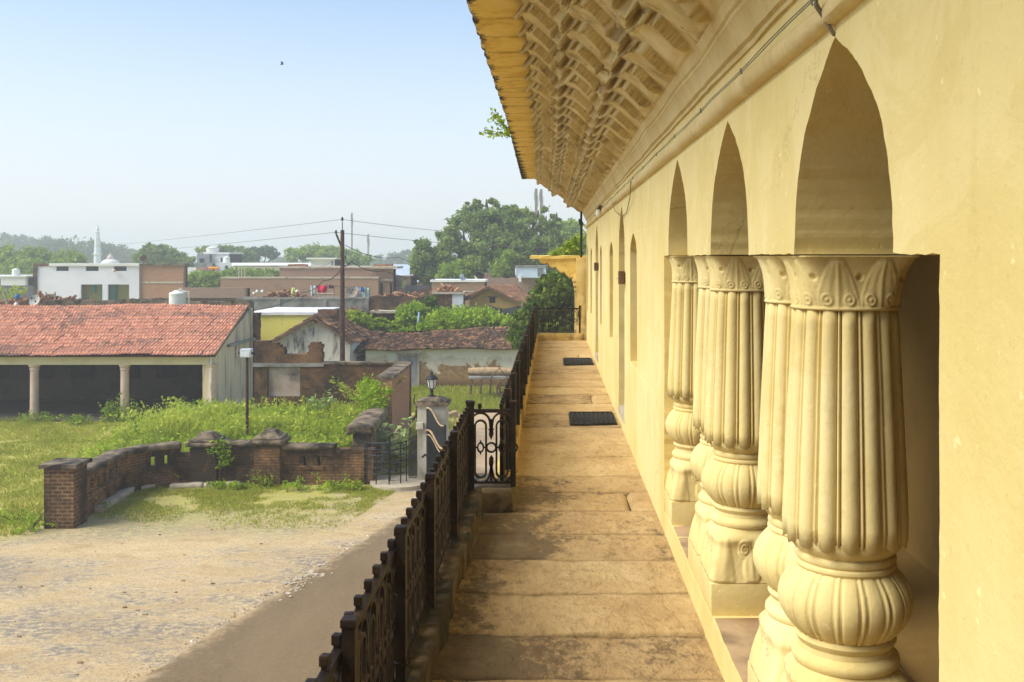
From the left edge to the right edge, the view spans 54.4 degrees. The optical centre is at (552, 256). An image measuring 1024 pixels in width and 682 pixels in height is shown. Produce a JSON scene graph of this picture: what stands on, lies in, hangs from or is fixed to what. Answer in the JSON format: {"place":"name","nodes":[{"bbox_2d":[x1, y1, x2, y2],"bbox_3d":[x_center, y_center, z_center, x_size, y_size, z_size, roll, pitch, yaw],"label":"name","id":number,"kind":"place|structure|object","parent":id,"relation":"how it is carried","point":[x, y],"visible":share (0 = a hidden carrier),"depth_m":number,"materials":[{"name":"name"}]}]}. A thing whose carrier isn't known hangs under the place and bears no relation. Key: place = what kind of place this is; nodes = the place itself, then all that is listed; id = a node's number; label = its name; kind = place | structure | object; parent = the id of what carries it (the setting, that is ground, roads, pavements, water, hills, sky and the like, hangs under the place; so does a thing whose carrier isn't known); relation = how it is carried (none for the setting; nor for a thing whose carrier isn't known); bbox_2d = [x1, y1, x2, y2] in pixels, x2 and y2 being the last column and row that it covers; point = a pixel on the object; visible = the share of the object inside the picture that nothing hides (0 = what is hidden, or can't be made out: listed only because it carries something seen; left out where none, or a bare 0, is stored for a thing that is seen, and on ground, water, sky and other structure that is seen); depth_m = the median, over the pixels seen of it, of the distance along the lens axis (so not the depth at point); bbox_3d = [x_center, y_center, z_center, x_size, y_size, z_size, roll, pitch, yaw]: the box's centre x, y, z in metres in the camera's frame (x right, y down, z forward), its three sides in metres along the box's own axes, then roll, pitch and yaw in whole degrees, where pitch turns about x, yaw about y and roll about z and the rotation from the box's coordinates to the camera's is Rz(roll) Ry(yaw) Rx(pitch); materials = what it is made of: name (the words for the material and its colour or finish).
{"place":"outdoors","nodes":[
{"label":"outdoors","id":0,"kind":"place"},
{"bbox_2d":[169,290,185,304],"bbox_3d":[-17.897,2.044,47.500,0.780,0.865,0.780,0,0,0],"label":"water tank","id":1,"kind":"object","parent":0,"point":[176,297],"visible":0.81,"depth_m":47.20,"materials":[{"name":"white plastic"}]},
{"bbox_2d":[5,404,414,481],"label":"earth bank","id":2,"kind":"structure","parent":0,"point":[33,480],"depth_m":27.36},
{"bbox_2d":[238,348,254,434],"bbox_3d":[-8.892,4.244,28.975,0.490,3.113,0.250,0,0,0],"label":"floodlight pole","id":3,"kind":"object","parent":2,"relation":"on","point":[247,353],"visible":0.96,"depth_m":28.96,"materials":[{"name":"grey metal"}]},
{"bbox_2d":[304,388,336,410],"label":"milkweed plant","id":4,"kind":"object","parent":2,"relation":"on","point":[331,399],"visible":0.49,"depth_m":31.64,"materials":[{"name":"green plant"}]},
{"bbox_2d":[0,273,483,681],"bbox_3d":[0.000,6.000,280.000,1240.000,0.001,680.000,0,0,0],"label":"ground","id":5,"kind":"structure","parent":0,"point":[83,632],"depth_m":18.78,"materials":[{"name":"soil"}]},
{"bbox_2d":[0,284,27,299],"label":"bush","id":6,"kind":"object","parent":5,"relation":"on","point":[14,291],"visible":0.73,"depth_m":71.78,"materials":[{"name":"green plant"}]},
{"bbox_2d":[0,275,32,284],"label":"white house","id":7,"kind":"structure","parent":5,"relation":"on","point":[16,280],"depth_m":92.00,"materials":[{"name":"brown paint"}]},
{"bbox_2d":[0,285,32,300],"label":"grey wall","id":8,"kind":"structure","parent":5,"relation":"on","point":[29,293],"depth_m":86.00,"materials":[{"name":"concrete"}]},
{"bbox_2d":[0,234,34,253],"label":"tree","id":9,"kind":"object","parent":5,"relation":"on","point":[19,242],"visible":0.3,"depth_m":299.21,"materials":[{"name":"green plant"}]},
{"bbox_2d":[0,506,39,521],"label":"weed","id":10,"kind":"object","parent":5,"relation":"on","point":[3,516],"visible":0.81,"depth_m":22.50,"materials":[{"name":"green plant"}]},
{"bbox_2d":[5,507,56,533],"bbox_3d":[-11.361,5.763,21.652,1.074,0.539,0.804,0,0,0],"label":"weed","id":11,"kind":"object","parent":5,"relation":"on","point":[30,522],"visible":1,"depth_m":21.67,"materials":[{"name":"green plant"}]},
{"bbox_2d":[15,410,58,423],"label":"weed","id":12,"kind":"object","parent":5,"relation":"on","point":[33,419],"visible":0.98,"depth_m":35.91,"materials":[{"name":"green plant"}]},
{"bbox_2d":[0,242,90,274],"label":"tree","id":13,"kind":"object","parent":5,"relation":"on","point":[27,258],"visible":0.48,"depth_m":113.37,"materials":[{"name":"green plant"}]},
{"bbox_2d":[36,238,73,257],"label":"tree","id":14,"kind":"object","parent":5,"relation":"on","point":[52,245],"visible":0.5,"depth_m":254.28,"materials":[{"name":"green plant"}]},
{"bbox_2d":[0,416,129,537],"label":"field grass","id":15,"kind":"structure","parent":5,"relation":"on","point":[50,427],"depth_m":30.41,"materials":[{"name":"plant"}]},
{"bbox_2d":[48,235,93,262],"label":"tree","id":16,"kind":"object","parent":5,"relation":"on","point":[88,250],"visible":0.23,"depth_m":259.06,"materials":[{"name":"green plant"}]},
{"bbox_2d":[33,263,147,300],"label":"white building","id":17,"kind":"structure","parent":5,"relation":"on","point":[93,281],"depth_m":80.00,"materials":[{"name":"paint"}]},
{"bbox_2d":[93,223,101,262],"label":"minaret","id":18,"kind":"object","parent":5,"relation":"on","point":[97,253],"visible":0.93,"depth_m":239.42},
{"bbox_2d":[76,236,121,262],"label":"tree","id":19,"kind":"object","parent":5,"relation":"on","point":[109,249],"visible":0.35,"depth_m":269.55,"materials":[{"name":"green plant"}]},
{"bbox_2d":[94,495,120,512],"bbox_3d":[-10.656,5.939,23.811,0.282,0.217,1.090,0,0,-3],"label":"kerb stone","id":20,"kind":"object","parent":5,"relation":"on","point":[112,498],"visible":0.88,"depth_m":23.73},
{"bbox_2d":[101,243,132,262],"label":"tree","id":21,"kind":"object","parent":5,"relation":"on","point":[124,258],"visible":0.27,"depth_m":278.67,"materials":[{"name":"green plant"}]},
{"bbox_2d":[92,392,142,423],"bbox_3d":[-15.637,5.484,36.041,1.533,1.191,1.491,0,0,18],"label":"bush","id":22,"kind":"object","parent":5,"relation":"on","point":[108,409],"visible":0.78,"depth_m":35.98,"materials":[{"name":"green plant"}]},
{"bbox_2d":[0,303,255,421],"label":"open shed","id":23,"kind":"structure","parent":5,"relation":"on","point":[68,360],"depth_m":39.36,"materials":[{"name":"red tile"}]},
{"bbox_2d":[43,297,253,312],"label":"wall","id":24,"kind":"structure","parent":5,"relation":"on","point":[80,302],"depth_m":49.00,"materials":[{"name":"stone"}]},
{"bbox_2d":[0,290,96,305],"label":"tile heap","id":25,"kind":"object","parent":24,"relation":"on","point":[21,300],"visible":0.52,"depth_m":49.76,"materials":[{"name":"ceramic"}]},
{"bbox_2d":[130,242,195,266],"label":"tree","id":26,"kind":"object","parent":5,"relation":"on","point":[168,255],"visible":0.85,"depth_m":126.97,"materials":[{"name":"green plant"}]},
{"bbox_2d":[140,264,188,298],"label":"brick block","id":27,"kind":"structure","parent":5,"relation":"on","point":[160,280],"depth_m":80.20,"materials":[{"name":"brick"}]},
{"bbox_2d":[170,482,202,488],"bbox_3d":[-9.485,5.965,25.847,0.816,0.173,0.272,0,0,-11],"label":"kerb stone","id":28,"kind":"object","parent":5,"relation":"on","point":[187,485],"visible":0.81,"depth_m":25.75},
{"bbox_2d":[38,428,374,528],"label":"boundary wall","id":29,"kind":"structure","parent":5,"relation":"on","point":[73,487],"depth_m":25.98,"materials":[{"name":"brick"}]},
{"bbox_2d":[204,437,234,479],"bbox_3d":[-8.675,5.317,25.992,0.844,1.167,0.514,0,0,0],"label":"creeper","id":30,"kind":"object","parent":29,"relation":"attached to","point":[222,451],"visible":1,"depth_m":25.96,"materials":[{"name":"green plant"}]},
{"bbox_2d":[188,269,225,287],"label":"bush","id":31,"kind":"object","parent":5,"relation":"on","point":[204,278],"visible":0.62,"depth_m":90.67,"materials":[{"name":"green plant"}]},
{"bbox_2d":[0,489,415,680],"bbox_3d":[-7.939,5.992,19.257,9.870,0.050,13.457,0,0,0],"label":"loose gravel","id":32,"kind":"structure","parent":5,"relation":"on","point":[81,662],"depth_m":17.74,"materials":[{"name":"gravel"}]},
{"bbox_2d":[183,288,249,300],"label":"brick wall","id":33,"kind":"structure","parent":5,"relation":"on","point":[211,294],"depth_m":66.00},
{"bbox_2d":[196,252,243,287],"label":"white house","id":34,"kind":"structure","parent":5,"relation":"on","point":[211,259],"depth_m":131.55,"materials":[{"name":"clear paint"}]},
{"bbox_2d":[194,244,256,262],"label":"tree","id":35,"kind":"object","parent":5,"relation":"on","point":[248,256],"visible":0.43,"depth_m":149.35,"materials":[{"name":"green plant"}]},
{"bbox_2d":[67,395,413,464],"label":"tall weeds","id":36,"kind":"object","parent":5,"relation":"on","point":[217,410],"visible":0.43,"depth_m":29.37,"materials":[{"name":"plant"}]},
{"bbox_2d":[90,482,394,530],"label":"verge grass","id":37,"kind":"structure","parent":5,"relation":"on","point":[224,494],"depth_m":24.06,"materials":[{"name":"plant"}]},
{"bbox_2d":[220,266,278,276],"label":"bush","id":38,"kind":"object","parent":5,"relation":"on","point":[232,272],"visible":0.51,"depth_m":96.87,"materials":[{"name":"green plant"}]},
{"bbox_2d":[246,470,274,488],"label":"weed","id":39,"kind":"object","parent":5,"relation":"on","point":[264,482],"visible":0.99,"depth_m":25.79,"materials":[{"name":"green plant"}]},
{"bbox_2d":[243,244,280,262],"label":"tree","id":40,"kind":"object","parent":5,"relation":"on","point":[267,251],"visible":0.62,"depth_m":164.07,"materials":[{"name":"green plant"}]},
{"bbox_2d":[232,263,348,276],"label":"white shed","id":41,"kind":"structure","parent":5,"relation":"on","point":[260,265],"depth_m":118.00,"materials":[{"name":"clear paint"}]},
{"bbox_2d":[281,475,311,492],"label":"weed","id":42,"kind":"object","parent":5,"relation":"on","point":[294,484],"visible":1,"depth_m":25.43,"materials":[{"name":"green plant"}]},
{"bbox_2d":[254,307,339,339],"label":"yellow house","id":43,"kind":"structure","parent":5,"relation":"on","point":[276,321],"depth_m":51.00,"materials":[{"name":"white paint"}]},
{"bbox_2d":[237,297,368,313],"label":"concrete wall","id":44,"kind":"structure","parent":5,"relation":"on","point":[262,303],"depth_m":60.00,"materials":[{"name":"concrete"}]},
{"bbox_2d":[259,289,316,296],"bbox_3d":[-16.011,2.464,60.547,4.610,1.004,1.083,0,0,0],"label":"tile heap","id":45,"kind":"object","parent":44,"relation":"on","point":[286,293],"visible":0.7,"depth_m":60.38,"materials":[{"name":"ceramic"}]},
{"bbox_2d":[220,266,402,296],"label":"flat roof house","id":46,"kind":"structure","parent":5,"relation":"on","point":[382,283],"depth_m":75.00,"materials":[{"name":"brick"}]},
{"bbox_2d":[272,307,372,360],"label":"gabled house","id":47,"kind":"structure","parent":5,"relation":"on","point":[323,325],"depth_m":45.00,"materials":[{"name":"white paint"}]},
{"bbox_2d":[306,258,344,265],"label":"white house","id":48,"kind":"structure","parent":5,"relation":"on","point":[319,261],"depth_m":112.00,"materials":[{"name":"clear"}]},
{"bbox_2d":[283,241,375,265],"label":"tree","id":49,"kind":"object","parent":5,"relation":"on","point":[324,251],"visible":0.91,"depth_m":148.82,"materials":[{"name":"green plant"}]},
{"bbox_2d":[311,472,349,493],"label":"weed","id":50,"kind":"object","parent":5,"relation":"on","point":[327,483],"visible":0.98,"depth_m":25.51,"materials":[{"name":"green plant"}]},
{"bbox_2d":[253,312,412,448],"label":"ruined house","id":51,"kind":"structure","parent":5,"relation":"on","point":[278,370],"depth_m":33.00,"materials":[{"name":"orange brick"}]},
{"bbox_2d":[269,367,299,395],"bbox_3d":[-8.910,4.164,33.190,1.124,1.013,0.100,0,0,0],"label":"blocked window","id":52,"kind":"structure","parent":51,"relation":"in","point":[284,381],"depth_m":33.14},
{"bbox_2d":[329,372,407,410],"bbox_3d":[-5.549,4.261,30.413,2.080,1.483,2.108,0,0,39],"label":"feathery plant","id":53,"kind":"object","parent":51,"relation":"on","point":[348,391],"visible":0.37,"depth_m":30.31,"materials":[{"name":"green plant"}]},
{"bbox_2d":[335,217,345,360],"bbox_3d":[-9.368,2.130,43.988,0.534,7.740,0.261,0,0,0],"label":"utility pole","id":54,"kind":"object","parent":5,"relation":"on","point":[342,304],"visible":0.96,"depth_m":43.92,"materials":[{"name":"black paint"}]},
{"bbox_2d":[346,309,389,331],"bbox_3d":[-9.509,4.282,49.311,2.694,3.444,3.416,0,0,0],"label":"creeper mound","id":55,"kind":"object","parent":5,"relation":"on","point":[376,324],"visible":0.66,"depth_m":49.11,"materials":[{"name":"green plant"}]},
{"bbox_2d":[347,405,390,473],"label":"gate pillar","id":56,"kind":"structure","parent":5,"relation":"on","point":[365,425],"depth_m":27.17,"materials":[{"name":"stone"}]},
{"bbox_2d":[352,373,393,421],"bbox_3d":[-5.319,4.540,29.455,1.316,2.126,1.846,0,0,0],"label":"creeper","id":57,"kind":"object","parent":56,"relation":"on","point":[371,391],"visible":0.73,"depth_m":29.08,"materials":[{"name":"green plant"}]},
{"bbox_2d":[367,309,397,331],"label":"overgrown wall","id":58,"kind":"structure","parent":5,"relation":"on","point":[388,315],"depth_m":53.50,"materials":[{"name":"concrete"}]},
{"bbox_2d":[369,251,398,265],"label":"tree","id":59,"kind":"object","parent":5,"relation":"on","point":[389,258],"visible":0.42,"depth_m":328.46,"materials":[{"name":"green plant"}]},
{"bbox_2d":[377,417,416,470],"bbox_3d":[-4.271,5.240,27.794,1.118,1.530,1.191,0,0,24],"label":"milkweed plant","id":60,"kind":"object","parent":5,"relation":"on","point":[398,436],"visible":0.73,"depth_m":27.62,"materials":[{"name":"green plant"}]},
{"bbox_2d":[370,475,424,491],"bbox_3d":[-3.995,5.965,26.113,1.640,0.130,1.425,0,0,0],"label":"concrete step","id":61,"kind":"object","parent":5,"relation":"on","point":[409,484],"visible":0.57,"depth_m":25.86,"materials":[{"name":"concrete"}]},
{"bbox_2d":[364,437,406,484],"bbox_3d":[-4.358,5.375,26.053,1.054,1.250,0.703,0,0,-23],"label":"iron gate","id":62,"kind":"object","parent":61,"relation":"on","point":[389,455],"visible":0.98,"depth_m":25.90,"materials":[{"name":"metal"}]},
{"bbox_2d":[408,434,416,477],"bbox_3d":[-3.697,5.300,26.400,0.250,1.160,0.030,0,0,0],"label":"bar fence","id":63,"kind":"object","parent":61,"relation":"on","point":[410,456],"visible":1,"depth_m":26.39,"materials":[{"name":"metal"}]},
{"bbox_2d":[392,249,412,263],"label":"tree","id":64,"kind":"object","parent":5,"relation":"on","point":[402,254],"visible":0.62,"depth_m":319.32,"materials":[{"name":"green plant"}]},
{"bbox_2d":[396,275,416,292],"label":"flat roof house","id":65,"kind":"structure","parent":5,"relation":"on","point":[402,283],"depth_m":82.11,"materials":[{"name":"concrete"}]},
{"bbox_2d":[386,299,432,330],"bbox_3d":[-7.600,4.138,52.886,2.662,3.730,2.700,0,0,0],"label":"creeper mound","id":66,"kind":"object","parent":5,"relation":"on","point":[405,314],"visible":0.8,"depth_m":52.34,"materials":[{"name":"green plant"}]},
{"bbox_2d":[369,295,451,310],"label":"brick wall","id":67,"kind":"structure","parent":5,"relation":"on","point":[387,303],"depth_m":60.10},
{"bbox_2d":[405,285,431,295],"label":"dark wall","id":68,"kind":"structure","parent":5,"relation":"on","point":[424,289],"depth_m":76.00,"materials":[{"name":"concrete"}]},
{"bbox_2d":[375,411,462,475],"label":"path grass","id":69,"kind":"structure","parent":5,"relation":"on","point":[414,429],"depth_m":31.22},
{"bbox_2d":[408,236,455,285],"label":"tree","id":70,"kind":"object","parent":5,"relation":"on","point":[425,254],"visible":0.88,"depth_m":85.03,"materials":[{"name":"green plant"}]},
{"bbox_2d":[415,396,450,479],"bbox_3d":[-3.191,4.897,26.614,0.874,2.306,0.898,0,0,0],"label":"gate post","id":71,"kind":"object","parent":5,"relation":"on","point":[438,406],"visible":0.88,"depth_m":26.30,"materials":[{"name":"concrete"}]},
{"bbox_2d":[425,407,445,472],"bbox_3d":[-3.026,4.939,25.752,0.081,1.965,1.137,0,0,-32],"label":"gate leaf","id":72,"kind":"object","parent":71,"relation":"attached to","point":[435,430],"visible":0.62,"depth_m":25.87,"materials":[{"name":"black paint"}]},
{"bbox_2d":[353,326,517,386],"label":"tiled house","id":73,"kind":"structure","parent":5,"relation":"on","point":[449,357],"depth_m":45.61,"materials":[{"name":"grey paint"}]},
{"bbox_2d":[396,353,421,385],"bbox_3d":[-6.572,5.234,45.650,1.167,1.573,0.240,0,0,0],"label":"door","id":74,"kind":"structure","parent":73,"relation":"in","point":[414,357],"depth_m":45.72,"materials":[{"name":"grey paint"}]},
{"bbox_2d":[432,291,466,316],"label":"white parapet","id":75,"kind":"structure","parent":5,"relation":"on","point":[458,298],"depth_m":56.50,"materials":[{"name":"paint"}]},
{"bbox_2d":[429,283,462,299],"bbox_3d":[-6.122,2.002,56.943,1.973,0.974,0.975,0,0,11],"label":"tile heap","id":76,"kind":"object","parent":75,"relation":"on","point":[448,288],"visible":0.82,"depth_m":56.77,"materials":[{"name":"ceramic"}]},
{"bbox_2d":[389,303,511,331],"bbox_3d":[-5.133,4.188,52.377,7.052,3.632,5.250,0,0,14],"label":"creeper mound","id":77,"kind":"object","parent":5,"relation":"on","point":[442,318],"visible":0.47,"depth_m":50.83,"materials":[{"name":"green plant"}]},
{"bbox_2d":[434,258,479,278],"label":"tree","id":78,"kind":"object","parent":5,"relation":"on","point":[457,268],"visible":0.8,"depth_m":81.28,"materials":[{"name":"green plant"}]},
{"bbox_2d":[430,279,487,307],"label":"brick house","id":79,"kind":"structure","parent":5,"relation":"on","point":[471,286],"depth_m":74.00,"materials":[{"name":"white paint"}]},
{"bbox_2d":[468,367,508,396],"bbox_3d":[-2.343,5.322,42.000,2.365,1.396,1.309,0,0,0],"label":"wooden cart","id":80,"kind":"object","parent":5,"relation":"on","point":[501,378],"visible":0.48,"depth_m":41.50,"materials":[{"name":"wood"}]},
{"bbox_2d":[468,367,511,374],"bbox_3d":[-2.466,4.860,42.120,2.222,0.340,0.344,0,0,5],"label":"timber log","id":81,"kind":"object","parent":80,"relation":"on","point":[484,371],"visible":0.72,"depth_m":42.01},
{"bbox_2d":[465,284,531,307],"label":"ochre house","id":82,"kind":"structure","parent":5,"relation":"on","point":[505,295],"depth_m":58.00,"materials":[{"name":"paint"}]},
{"bbox_2d":[483,248,516,278],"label":"tree","id":83,"kind":"object","parent":5,"relation":"on","point":[502,267],"visible":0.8,"depth_m":81.41,"materials":[{"name":"green plant"}]},
{"bbox_2d":[434,197,577,278],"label":"tree","id":84,"kind":"object","parent":5,"relation":"on","point":[507,222],"visible":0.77,"depth_m":88.24,"materials":[{"name":"green plant"}]},
{"bbox_2d":[484,273,539,306],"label":"brick house","id":85,"kind":"structure","parent":5,"relation":"on","point":[524,284],"depth_m":80.00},
{"bbox_2d":[515,265,547,281],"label":"white house","id":86,"kind":"structure","parent":85,"relation":"on","point":[528,271],"depth_m":78.50,"materials":[{"name":"grey concrete"}]},
{"bbox_2d":[503,269,574,350],"bbox_3d":[-0.057,3.266,35.992,3.521,5.888,2.740,0,0,0],"label":"tree","id":87,"kind":"object","parent":5,"relation":"on","point":[554,289],"visible":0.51,"depth_m":35.39,"materials":[{"name":"green plant"}]},
{"bbox_2d":[552,217,586,255],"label":"tree","id":88,"kind":"object","parent":5,"relation":"on","point":[572,225],"visible":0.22,"depth_m":123.45,"materials":[{"name":"green plant"}]},
{"bbox_2d":[466,0,1023,681],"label":"palace building","id":89,"kind":"structure","parent":5,"relation":"on","point":[802,328],"depth_m":2.89,"materials":[{"name":"paint"}]},
{"bbox_2d":[407,488,481,681],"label":"terrace kerb","id":90,"kind":"structure","parent":89,"relation":"on","point":[427,647],"depth_m":4.45,"materials":[{"name":"stone"}]},
{"bbox_2d":[305,400,475,681],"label":"iron railing","id":91,"kind":"object","parent":90,"relation":"on","point":[373,641],"visible":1,"depth_m":3.38,"materials":[{"name":"metal"}]},
{"bbox_2d":[479,107,511,138],"bbox_3d":[-0.682,-1.578,11.867,0.397,0.360,0.574,0,0,0],"label":"tree branch","id":92,"kind":"object","parent":89,"relation":"on","point":[507,131],"visible":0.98,"depth_m":11.82,"materials":[{"name":"green plant"}]},
{"bbox_2d":[494,332,582,476],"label":"kerb","id":93,"kind":"structure","parent":89,"relation":"attached to","point":[561,336],"depth_m":15.52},
{"bbox_2d":[500,305,537,480],"bbox_3d":[-0.313,1.200,13.070,0.076,0.569,13.092,0,0,0],"label":"iron railing","id":94,"kind":"object","parent":93,"relation":"on","point":[515,386],"visible":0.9,"depth_m":8.73,"materials":[{"name":"metal"}]},
{"bbox_2d":[537,305,580,332],"bbox_3d":[0.102,1.249,19.630,0.926,0.562,0.056,0,0,0],"label":"iron railing","id":95,"kind":"object","parent":93,"relation":"on","point":[562,319],"visible":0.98,"depth_m":19.62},
{"bbox_2d":[547,230,586,255],"bbox_3d":[0.327,-0.266,20.570,0.795,0.623,1.100,0,0,33],"label":"roof weed","id":96,"kind":"object","parent":89,"relation":"on","point":[569,247],"visible":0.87,"depth_m":20.54,"materials":[{"name":"green plant"}]},
{"bbox_2d":[589,0,813,219],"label":"cable","id":97,"kind":"object","parent":89,"relation":"attached to","point":[741,70],"depth_m":3.30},
{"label":"paving bed","id":98,"kind":"structure","parent":89,"relation":"in","visible":0},
{"bbox_2d":[477,477,513,512],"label":"kerb block","id":99,"kind":"structure","parent":98,"relation":"on","point":[497,498],"depth_m":6.44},
{"bbox_2d":[466,400,517,486],"bbox_3d":[-0.400,1.221,6.500,0.352,0.562,0.056,0,0,0],"label":"railing panel","id":100,"kind":"object","parent":99,"relation":"on","point":[513,445],"visible":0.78,"depth_m":6.49,"materials":[{"name":"metal"}]},
{"bbox_2d":[0,0,586,261],"label":"sky","id":101,"kind":"structure","parent":0,"point":[143,121],"materials":[{"name":"blue"}]},
{"bbox_2d":[132,473,494,681],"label":"road","id":102,"kind":"structure","parent":0,"point":[286,638],"depth_m":15.81,"materials":[{"name":"concrete"}]},
{"bbox_2d":[266,552,341,600],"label":"pale splashes","id":103,"kind":"object","parent":102,"relation":"on","point":[308,573],"visible":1,"depth_m":18.51,"materials":[{"name":"stone"}]},
{"bbox_2d":[411,384,504,412],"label":"roadside grass","id":104,"kind":"structure","parent":0,"point":[458,396],"depth_m":42.06,"materials":[{"name":"plant"}]},
{"bbox_2d":[449,412,499,472],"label":"track","id":105,"kind":"structure","parent":0,"point":[480,435],"depth_m":32.58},
{"bbox_2d":[432,340,724,681],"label":"terrace paving","id":106,"kind":"structure","parent":0,"point":[573,574],"depth_m":5.20,"materials":[{"name":"stone"}]},
{"bbox_2d":[563,358,593,364],"bbox_3d":[0.395,1.632,15.500,0.460,0.024,0.900,0,0,0],"label":"doormat","id":107,"kind":"object","parent":106,"relation":"on","point":[577,361],"visible":1,"depth_m":15.41,"materials":[{"name":"black rubber"}]},
{"bbox_2d":[569,411,616,424],"bbox_3d":[0.400,1.632,10.055,0.464,0.024,0.730,0,0,0],"label":"doormat","id":108,"kind":"object","parent":106,"relation":"on","point":[591,417],"visible":1,"depth_m":10.03,"materials":[{"name":"black rubber"}]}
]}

